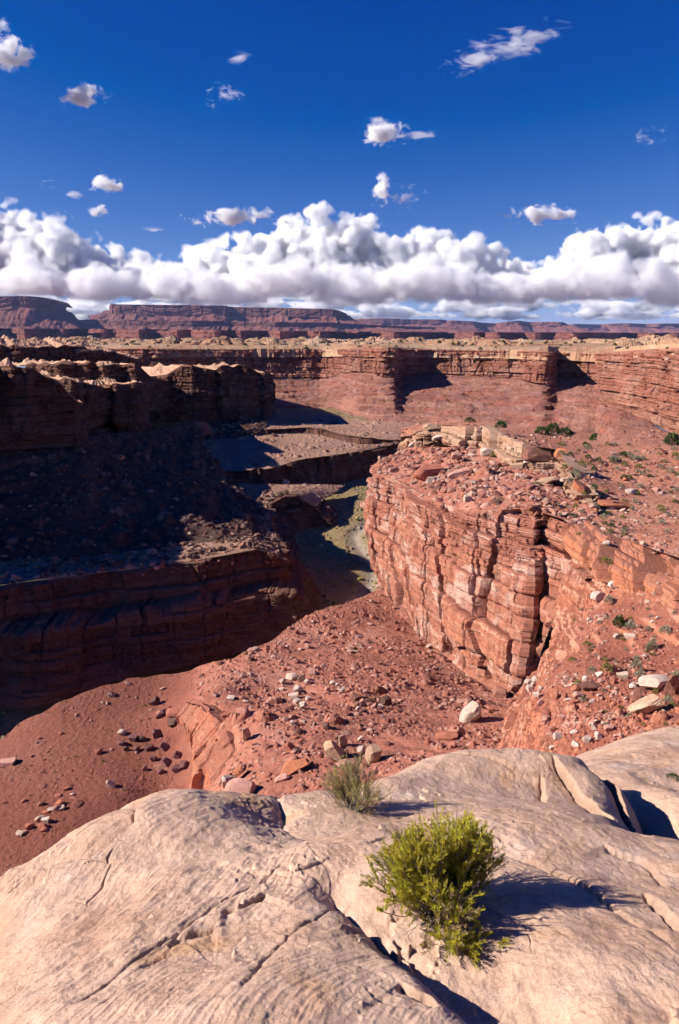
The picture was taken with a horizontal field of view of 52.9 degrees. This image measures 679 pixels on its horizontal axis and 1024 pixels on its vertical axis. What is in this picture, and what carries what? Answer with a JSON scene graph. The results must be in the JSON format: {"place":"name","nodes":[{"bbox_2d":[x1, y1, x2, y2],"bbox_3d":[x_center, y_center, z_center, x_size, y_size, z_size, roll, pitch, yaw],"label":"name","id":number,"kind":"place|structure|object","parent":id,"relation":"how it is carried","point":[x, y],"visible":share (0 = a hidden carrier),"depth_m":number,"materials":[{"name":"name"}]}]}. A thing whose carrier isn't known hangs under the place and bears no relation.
{"place":"outdoors","nodes":[
{"label":"outdoors","id":0,"kind":"place"},
{"bbox_2d":[0,296,82,328],"bbox_3d":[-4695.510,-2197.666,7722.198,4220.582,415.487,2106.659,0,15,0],"label":"mesa","id":1,"kind":"structure","parent":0,"point":[23,311],"depth_m":6981.09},
{"bbox_2d":[0,357,90,450],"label":"canyon wall","id":2,"kind":"structure","parent":0,"point":[38,409],"depth_m":332.39,"materials":[{"name":"stone"}]},
{"bbox_2d":[0,335,142,366],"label":"canyon wall","id":3,"kind":"structure","parent":0,"point":[14,351],"depth_m":705.03,"materials":[{"name":"stone"}]},
{"bbox_2d":[12,357,171,409],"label":"canyon wall","id":4,"kind":"structure","parent":0,"point":[84,370],"depth_m":537.95,"materials":[{"name":"stone"}]},
{"bbox_2d":[40,370,153,436],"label":"canyon wall","id":5,"kind":"structure","parent":0,"point":[118,407],"depth_m":469.42,"materials":[{"name":"stone"}]},
{"bbox_2d":[0,414,266,560],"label":"talus slope","id":6,"kind":"structure","parent":0,"point":[95,500],"depth_m":320.83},
{"bbox_2d":[0,416,266,558],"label":"rubble","id":7,"kind":"object","parent":6,"relation":"on","point":[168,521],"visible":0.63,"depth_m":343.68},
{"bbox_2d":[196,422,211,434],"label":"boulder","id":8,"kind":"object","parent":6,"relation":"on","point":[203,428],"visible":0.85,"depth_m":618.04,"materials":[{"name":"stone"}]},
{"bbox_2d":[0,489,312,584],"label":"bench","id":9,"kind":"object","parent":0,"point":[17,569],"visible":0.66,"depth_m":260.06,"materials":[{"name":"soil"}]},
{"bbox_2d":[1,489,313,584],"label":"rubble","id":10,"kind":"object","parent":9,"relation":"on","point":[91,562],"visible":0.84,"depth_m":269.18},
{"bbox_2d":[0,494,337,709],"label":"cliff","id":11,"kind":"structure","parent":0,"point":[64,638],"depth_m":243.52,"materials":[{"name":"stone"}]},
{"bbox_2d":[141,362,275,422],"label":"canyon wall","id":12,"kind":"structure","parent":0,"point":[219,391],"depth_m":685.97,"materials":[{"name":"stone"}]},
{"bbox_2d":[90,303,373,324],"bbox_3d":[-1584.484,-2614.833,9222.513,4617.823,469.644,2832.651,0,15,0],"label":"mesa","id":13,"kind":"structure","parent":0,"point":[181,312],"depth_m":8627.49,"materials":[{"name":"stone"}]},
{"bbox_2d":[20,319,483,331],"bbox_3d":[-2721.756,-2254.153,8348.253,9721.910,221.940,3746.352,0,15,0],"label":"mesa bench","id":14,"kind":"object","parent":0,"point":[193,325],"visible":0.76,"depth_m":7216.39,"materials":[{"name":"stone"}]},
{"bbox_2d":[236,483,344,503],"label":"bench","id":15,"kind":"object","parent":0,"point":[315,493],"visible":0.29,"depth_m":461.83,"materials":[{"name":"soil"}]},
{"bbox_2d":[202,433,399,471],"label":"bench","id":16,"kind":"object","parent":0,"point":[241,453],"visible":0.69,"depth_m":573.09,"materials":[{"name":"soil"}]},
{"bbox_2d":[0,408,617,739],"bbox_3d":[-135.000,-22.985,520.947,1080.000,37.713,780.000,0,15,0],"label":"canyon floor","id":17,"kind":"structure","parent":0,"point":[356,543],"depth_m":380.64,"materials":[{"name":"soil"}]},
{"bbox_2d":[226,444,398,484],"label":"ledge scarp","id":18,"kind":"structure","parent":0,"point":[339,468],"depth_m":534.00,"materials":[{"name":"stone"}]},
{"bbox_2d":[226,427,400,447],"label":"ledge scarp","id":19,"kind":"structure","parent":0,"point":[341,437],"depth_m":656.18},
{"bbox_2d":[219,414,415,439],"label":"bench","id":20,"kind":"object","parent":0,"point":[384,430],"visible":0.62,"depth_m":697.95,"materials":[{"name":"soil"}]},
{"bbox_2d":[0,544,662,876],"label":"red slope","id":21,"kind":"structure","parent":0,"point":[82,777],"depth_m":164.00,"materials":[{"name":"soil"}]},
{"bbox_2d":[0,757,16,766],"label":"boulder","id":22,"kind":"object","parent":21,"relation":"on","point":[10,761],"visible":1,"depth_m":159.88,"materials":[{"name":"pink stone"}]},
{"bbox_2d":[106,780,115,787],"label":"boulder","id":23,"kind":"object","parent":21,"relation":"on","point":[110,784],"visible":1,"depth_m":150.33,"materials":[{"name":"white stone"}]},
{"bbox_2d":[128,733,137,741],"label":"boulder","id":24,"kind":"object","parent":21,"relation":"on","point":[132,737],"visible":1,"depth_m":168.75,"materials":[{"name":"purple stone"}]},
{"bbox_2d":[148,696,159,705],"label":"boulder","id":25,"kind":"object","parent":21,"relation":"on","point":[154,700],"visible":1,"depth_m":184.63,"materials":[{"name":"stone"}]},
{"bbox_2d":[152,729,161,737],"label":"boulder","id":26,"kind":"object","parent":21,"relation":"on","point":[156,733],"visible":1,"depth_m":169.89,"materials":[{"name":"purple stone"}]},
{"bbox_2d":[156,709,165,718],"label":"boulder","id":27,"kind":"object","parent":21,"relation":"on","point":[161,713],"visible":0.94,"depth_m":175.29,"materials":[{"name":"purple stone"}]},
{"bbox_2d":[158,742,169,751],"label":"boulder","id":28,"kind":"object","parent":21,"relation":"on","point":[163,746],"visible":1,"depth_m":166.34,"materials":[{"name":"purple stone"}]},
{"bbox_2d":[161,757,171,766],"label":"boulder","id":29,"kind":"object","parent":21,"relation":"on","point":[166,762],"visible":1,"depth_m":160.49,"materials":[{"name":"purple stone"}]},
{"bbox_2d":[167,718,176,726],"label":"boulder","id":30,"kind":"object","parent":21,"relation":"on","point":[171,722],"visible":0.87,"depth_m":170.41,"materials":[{"name":"stone"}]},
{"bbox_2d":[166,707,178,717],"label":"boulder","id":31,"kind":"object","parent":21,"relation":"on","point":[172,712],"visible":0.88,"depth_m":172.81,"materials":[{"name":"orange stone"}]},
{"bbox_2d":[171,764,180,772],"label":"boulder","id":32,"kind":"object","parent":21,"relation":"on","point":[175,769],"visible":0.98,"depth_m":157.26,"materials":[{"name":"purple stone"}]},
{"bbox_2d":[173,751,182,758],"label":"boulder","id":33,"kind":"object","parent":21,"relation":"on","point":[177,754],"visible":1,"depth_m":160.86,"materials":[{"name":"brown stone"}]},
{"bbox_2d":[179,760,188,768],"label":"boulder","id":34,"kind":"object","parent":21,"relation":"on","point":[184,764],"visible":1,"depth_m":156.84,"materials":[{"name":"brown stone"}]},
{"bbox_2d":[176,698,251,788],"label":"outcrop","id":35,"kind":"object","parent":21,"relation":"on","point":[198,721],"visible":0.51,"depth_m":149.34,"materials":[{"name":"stone"}]},
{"bbox_2d":[191,772,201,788],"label":"boulder","id":36,"kind":"object","parent":35,"relation":"on","point":[195,779],"visible":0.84,"depth_m":141.55,"materials":[{"name":"red stone"}]},
{"bbox_2d":[222,775,235,787],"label":"boulder","id":37,"kind":"object","parent":35,"relation":"on","point":[226,779],"visible":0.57,"depth_m":125.92,"materials":[{"name":"stone"}]},
{"bbox_2d":[233,767,243,775],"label":"boulder","id":38,"kind":"object","parent":21,"relation":"on","point":[238,771],"visible":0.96,"depth_m":127.34,"materials":[{"name":"orange stone"}]},
{"bbox_2d":[224,778,256,793],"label":"boulder","id":39,"kind":"object","parent":21,"relation":"on","point":[239,785],"visible":0.52,"depth_m":118.33,"materials":[{"name":"pink stone"}]},
{"bbox_2d":[242,727,250,740],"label":"boulder","id":40,"kind":"object","parent":21,"relation":"on","point":[246,734],"visible":1,"depth_m":139.24,"materials":[{"name":"beige stone"}]},
{"bbox_2d":[11,572,549,806],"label":"rubble","id":41,"kind":"object","parent":21,"relation":"on","point":[252,650],"visible":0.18,"depth_m":177.91,"materials":[{"name":"stone"}]},
{"bbox_2d":[274,773,288,782],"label":"boulder","id":42,"kind":"object","parent":21,"relation":"on","point":[282,777],"visible":1,"depth_m":120.12,"materials":[{"name":"pink stone"}]},
{"bbox_2d":[286,742,295,750],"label":"boulder","id":43,"kind":"object","parent":21,"relation":"on","point":[290,746],"visible":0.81,"depth_m":131.94,"materials":[{"name":"red stone"}]},
{"bbox_2d":[286,673,297,679],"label":"boulder","id":44,"kind":"object","parent":21,"relation":"on","point":[292,676],"visible":1,"depth_m":180.91,"materials":[{"name":"stone"}]},
{"bbox_2d":[281,758,309,774],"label":"boulder","id":45,"kind":"object","parent":21,"relation":"on","point":[291,767],"visible":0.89,"depth_m":122.78,"materials":[{"name":"orange stone"}]},
{"bbox_2d":[323,740,344,760],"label":"boulder","id":46,"kind":"object","parent":21,"relation":"on","point":[334,750],"visible":0.96,"depth_m":126.21,"materials":[{"name":"beige stone"}]},
{"bbox_2d":[338,734,347,746],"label":"boulder","id":47,"kind":"object","parent":21,"relation":"on","point":[343,741],"visible":0.91,"depth_m":132.74,"materials":[{"name":"beige stone"}]},
{"bbox_2d":[336,758,355,766],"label":"boulder","id":48,"kind":"object","parent":21,"relation":"on","point":[344,764],"visible":0.48,"depth_m":123.65,"materials":[{"name":"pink stone"}]},
{"bbox_2d":[351,693,360,701],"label":"boulder","id":49,"kind":"object","parent":21,"relation":"on","point":[355,697],"visible":0.97,"depth_m":164.11,"materials":[{"name":"stone"}]},
{"bbox_2d":[365,744,381,763],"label":"boulder","id":50,"kind":"object","parent":21,"relation":"on","point":[373,751],"visible":0.95,"depth_m":124.73,"materials":[{"name":"beige stone"}]},
{"bbox_2d":[375,686,385,693],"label":"boulder","id":51,"kind":"object","parent":21,"relation":"on","point":[380,689],"visible":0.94,"depth_m":173.39,"materials":[{"name":"stone"}]},
{"bbox_2d":[379,696,391,704],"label":"boulder","id":52,"kind":"object","parent":21,"relation":"on","point":[385,700],"visible":0.94,"depth_m":161.24,"materials":[{"name":"stone"}]},
{"bbox_2d":[434,730,457,739],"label":"boulder","id":53,"kind":"object","parent":21,"relation":"on","point":[446,734],"visible":1,"depth_m":135.17,"materials":[{"name":"orange stone"}]},
{"bbox_2d":[459,700,480,722],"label":"boulder","id":54,"kind":"object","parent":21,"relation":"on","point":[470,711],"visible":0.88,"depth_m":146.81,"materials":[{"name":"stone"}]},
{"bbox_2d":[492,685,507,697],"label":"boulder","id":55,"kind":"object","parent":21,"relation":"on","point":[499,691],"visible":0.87,"depth_m":181.17,"materials":[{"name":"stone"}]},
{"bbox_2d":[509,354,678,748],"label":"rubble","id":56,"kind":"object","parent":21,"relation":"on","point":[613,693],"visible":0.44,"depth_m":126.72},
{"bbox_2d":[0,726,678,1023],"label":"sandstone ground","id":57,"kind":"structure","parent":0,"point":[184,906],"depth_m":3.00,"materials":[{"name":"stone"}]},
{"bbox_2d":[318,751,399,815],"bbox_3d":[0.124,1.862,4.665,0.509,0.418,0.508,-4,15,-14],"label":"shrub","id":58,"kind":"object","parent":57,"relation":"on","point":[354,783],"visible":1,"depth_m":4.69,"materials":[{"name":"green plant"}]},
{"bbox_2d":[359,799,519,968],"bbox_3d":[0.408,1.445,2.762,0.669,0.499,0.680,0,15,0],"label":"shrub","id":59,"kind":"object","parent":57,"relation":"on","point":[426,873],"visible":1,"depth_m":2.74,"materials":[{"name":"green plant"}]},
{"bbox_2d":[0,334,678,361],"bbox_3d":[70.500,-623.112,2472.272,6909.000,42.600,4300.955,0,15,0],"label":"plateau","id":60,"kind":"structure","parent":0,"point":[577,348],"depth_m":1002.35,"materials":[{"name":"stone"}]},
{"bbox_2d":[0,328,678,339],"bbox_3d":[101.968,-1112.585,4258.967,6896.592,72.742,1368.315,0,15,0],"label":"gorge wall","id":61,"kind":"structure","parent":0,"point":[30,333],"depth_m":4188.17,"materials":[{"name":"stone"}]},
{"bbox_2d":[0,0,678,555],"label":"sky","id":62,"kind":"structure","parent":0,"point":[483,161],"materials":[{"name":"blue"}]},
{"bbox_2d":[93,347,597,384],"bbox_3d":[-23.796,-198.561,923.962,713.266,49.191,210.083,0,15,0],"label":"canyon wall","id":63,"kind":"structure","parent":0,"point":[309,365],"depth_m":911.50,"materials":[{"name":"stone"}]},
{"bbox_2d":[342,418,422,423],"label":"ledge scarp","id":64,"kind":"structure","parent":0,"point":[379,420],"depth_m":733.81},
{"bbox_2d":[355,318,447,326],"bbox_3d":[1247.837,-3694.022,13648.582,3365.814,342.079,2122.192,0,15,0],"label":"mesa","id":65,"kind":"structure","parent":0,"point":[409,322],"depth_m":13178.75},
{"bbox_2d":[273,372,599,440],"bbox_3d":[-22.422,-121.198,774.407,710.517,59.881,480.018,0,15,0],"label":"talus slope","id":66,"kind":"structure","parent":0,"point":[427,398],"depth_m":820.39,"materials":[{"name":"soil"}]},
{"bbox_2d":[559,426,572,435],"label":"juniper tree","id":67,"kind":"object","parent":66,"relation":"on","point":[564,430],"visible":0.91,"depth_m":638.17,"materials":[{"name":"green plant"}]},
{"bbox_2d":[360,463,594,695],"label":"spur cliff","id":68,"kind":"structure","parent":0,"point":[479,588],"depth_m":199.74,"materials":[{"name":"stone"}]},
{"bbox_2d":[377,447,597,526],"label":"spur talus","id":69,"kind":"structure","parent":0,"point":[482,473],"depth_m":233.97,"materials":[{"name":"stone"}]},
{"bbox_2d":[412,464,443,479],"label":"boulder","id":70,"kind":"object","parent":69,"relation":"on","point":[424,472],"visible":0.77,"depth_m":261.93,"materials":[{"name":"red stone"}]},
{"bbox_2d":[451,452,461,458],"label":"rock","id":71,"kind":"object","parent":69,"relation":"on","point":[456,455],"visible":1,"depth_m":273.15,"materials":[{"name":"pink stone"}]},
{"bbox_2d":[447,467,472,478],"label":"boulder","id":72,"kind":"object","parent":69,"relation":"on","point":[458,472],"visible":0.91,"depth_m":250.50,"materials":[{"name":"pink stone"}]},
{"bbox_2d":[480,448,493,455],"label":"boulder","id":73,"kind":"object","parent":69,"relation":"on","point":[485,451],"visible":0.99,"depth_m":274.60,"materials":[{"name":"stone"}]},
{"bbox_2d":[377,445,597,525],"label":"rubble","id":74,"kind":"object","parent":69,"relation":"on","point":[482,492],"visible":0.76,"depth_m":234.72,"materials":[{"name":"stone"}]},
{"bbox_2d":[509,462,523,468],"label":"boulder","id":75,"kind":"object","parent":69,"relation":"on","point":[518,465],"visible":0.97,"depth_m":247.76,"materials":[{"name":"beige stone"}]},
{"bbox_2d":[532,476,556,484],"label":"boulder","id":76,"kind":"object","parent":69,"relation":"on","point":[546,480],"visible":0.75,"depth_m":224.35,"materials":[{"name":"beige stone"}]},
{"bbox_2d":[437,320,593,331],"bbox_3d":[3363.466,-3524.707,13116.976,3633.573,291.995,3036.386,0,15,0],"label":"mesa","id":77,"kind":"structure","parent":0,"point":[517,326],"depth_m":12297.82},
{"bbox_2d":[401,421,678,557],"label":"spur top","id":78,"kind":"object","parent":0,"point":[650,502],"visible":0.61,"depth_m":239.48,"materials":[{"name":"soil"}]},
{"bbox_2d":[422,423,440,429],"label":"boulder","id":79,"kind":"object","parent":78,"relation":"on","point":[430,426],"visible":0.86,"depth_m":316.40,"materials":[{"name":"beige stone"}]},
{"bbox_2d":[397,425,602,512],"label":"cap ledge","id":80,"kind":"object","parent":78,"relation":"on","point":[490,436],"visible":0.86,"depth_m":273.56,"materials":[{"name":"stone"}]},
{"bbox_2d":[494,419,507,428],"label":"juniper tree","id":81,"kind":"object","parent":80,"relation":"on","point":[499,422],"visible":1,"depth_m":293.61,"materials":[{"name":"green plant"}]},
{"bbox_2d":[521,446,552,461],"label":"boulder","id":82,"kind":"object","parent":78,"relation":"on","point":[534,453],"visible":0.98,"depth_m":244.21,"materials":[{"name":"stone"}]},
{"bbox_2d":[400,420,678,549],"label":"rubble","id":83,"kind":"object","parent":78,"relation":"on","point":[625,524],"visible":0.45,"depth_m":239.37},
{"bbox_2d":[534,426,549,434],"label":"juniper tree","id":84,"kind":"object","parent":78,"relation":"on","point":[542,428],"visible":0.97,"depth_m":327.20,"materials":[{"name":"green plant"}]},
{"bbox_2d":[547,422,560,434],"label":"juniper tree","id":85,"kind":"object","parent":78,"relation":"on","point":[551,427],"visible":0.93,"depth_m":332.79,"materials":[{"name":"green plant"}]},
{"bbox_2d":[553,448,567,461],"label":"boulder","id":86,"kind":"object","parent":78,"relation":"on","point":[556,454],"visible":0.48,"depth_m":243.89,"materials":[{"name":"orange stone"}]},
{"bbox_2d":[572,479,590,497],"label":"boulder","id":87,"kind":"object","parent":78,"relation":"on","point":[579,487],"visible":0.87,"depth_m":202.27,"materials":[{"name":"orange stone"}]},
{"bbox_2d":[595,499,633,508],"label":"boulder","id":88,"kind":"object","parent":78,"relation":"on","point":[613,503],"visible":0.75,"depth_m":197.47,"materials":[{"name":"orange stone"}]},
{"bbox_2d":[625,488,638,494],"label":"boulder","id":89,"kind":"object","parent":78,"relation":"on","point":[631,491],"visible":0.98,"depth_m":210.66,"materials":[{"name":"white stone"}]},
{"bbox_2d":[497,557,678,756],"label":"bench","id":90,"kind":"object","parent":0,"point":[523,718],"visible":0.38,"depth_m":122.75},
{"bbox_2d":[552,732,562,739],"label":"rock","id":91,"kind":"object","parent":90,"relation":"on","point":[557,735],"visible":0.99,"depth_m":92.62,"materials":[{"name":"stone"}]},
{"bbox_2d":[572,691,584,697],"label":"rock","id":92,"kind":"object","parent":90,"relation":"on","point":[576,694],"visible":0.94,"depth_m":106.33,"materials":[{"name":"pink stone"}]},
{"bbox_2d":[576,681,600,689],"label":"boulder","id":93,"kind":"object","parent":90,"relation":"on","point":[589,685],"visible":0.94,"depth_m":107.69,"materials":[{"name":"stone"}]},
{"bbox_2d":[590,591,604,600],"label":"boulder","id":94,"kind":"object","parent":90,"relation":"on","point":[597,595],"visible":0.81,"depth_m":148.87,"materials":[{"name":"white stone"}]},
{"bbox_2d":[599,662,612,672],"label":"shrub","id":95,"kind":"object","parent":90,"relation":"on","point":[606,665],"visible":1,"depth_m":113.58,"materials":[{"name":"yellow plant"}]},
{"bbox_2d":[612,614,624,627],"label":"shrub","id":96,"kind":"object","parent":90,"relation":"on","point":[620,619],"visible":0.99,"depth_m":133.41,"materials":[{"name":"green plant"}]},
{"bbox_2d":[616,671,628,678],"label":"boulder","id":97,"kind":"object","parent":90,"relation":"on","point":[624,674],"visible":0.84,"depth_m":110.14,"materials":[{"name":"stone"}]},
{"bbox_2d":[624,633,635,639],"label":"boulder","id":98,"kind":"object","parent":90,"relation":"on","point":[628,636],"visible":1,"depth_m":129.22,"materials":[{"name":"stone"}]},
{"bbox_2d":[630,658,642,669],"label":"shrub","id":99,"kind":"object","parent":90,"relation":"on","point":[635,662],"visible":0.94,"depth_m":114.33,"materials":[{"name":"green plant"}]},
{"bbox_2d":[633,687,643,699],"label":"boulder","id":100,"kind":"object","parent":90,"relation":"on","point":[637,693],"visible":0.84,"depth_m":100.81,"materials":[{"name":"stone"}]},
{"bbox_2d":[627,694,663,713],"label":"boulder","id":101,"kind":"object","parent":90,"relation":"on","point":[649,703],"visible":0.97,"depth_m":91.94,"materials":[{"name":"beige stone"}]},
{"bbox_2d":[646,636,658,649],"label":"shrub","id":102,"kind":"object","parent":90,"relation":"on","point":[652,642],"visible":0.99,"depth_m":123.09,"materials":[{"name":"green plant"}]},
{"bbox_2d":[638,674,668,688],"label":"boulder","id":103,"kind":"object","parent":90,"relation":"on","point":[654,681],"visible":0.84,"depth_m":102.89,"materials":[{"name":"stone"}]},
{"bbox_2d":[659,624,671,634],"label":"shrub","id":104,"kind":"object","parent":90,"relation":"on","point":[662,629],"visible":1,"depth_m":124.81,"materials":[{"name":"green plant"}]},
{"bbox_2d":[662,695,673,704],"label":"shrub","id":105,"kind":"object","parent":90,"relation":"on","point":[666,697],"visible":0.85,"depth_m":94.44,"materials":[{"name":"green plant"}]},
{"bbox_2d":[663,675,678,695],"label":"boulder","id":106,"kind":"object","parent":90,"relation":"on","point":[671,686],"visible":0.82,"depth_m":98.33,"materials":[{"name":"stone"}]},
{"bbox_2d":[560,516,678,607],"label":"ledge","id":107,"kind":"object","parent":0,"point":[630,569],"visible":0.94,"depth_m":150.37,"materials":[{"name":"stone"}]},
{"bbox_2d":[569,323,678,332],"bbox_3d":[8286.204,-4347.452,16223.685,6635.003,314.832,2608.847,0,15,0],"label":"mesa","id":108,"kind":"structure","parent":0,"point":[648,328],"depth_m":15687.91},
{"bbox_2d":[593,348,678,434],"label":"canyon wall","id":109,"kind":"structure","parent":0,"point":[624,379],"depth_m":548.80,"materials":[{"name":"stone"}]},
{"bbox_2d":[594,401,678,445],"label":"talus slope","id":110,"kind":"structure","parent":0,"point":[609,427],"depth_m":514.02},
{"bbox_2d":[662,432,678,444],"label":"juniper tree","id":111,"kind":"object","parent":110,"relation":"on","point":[669,440],"visible":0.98,"depth_m":441.24,"materials":[{"name":"green plant"}]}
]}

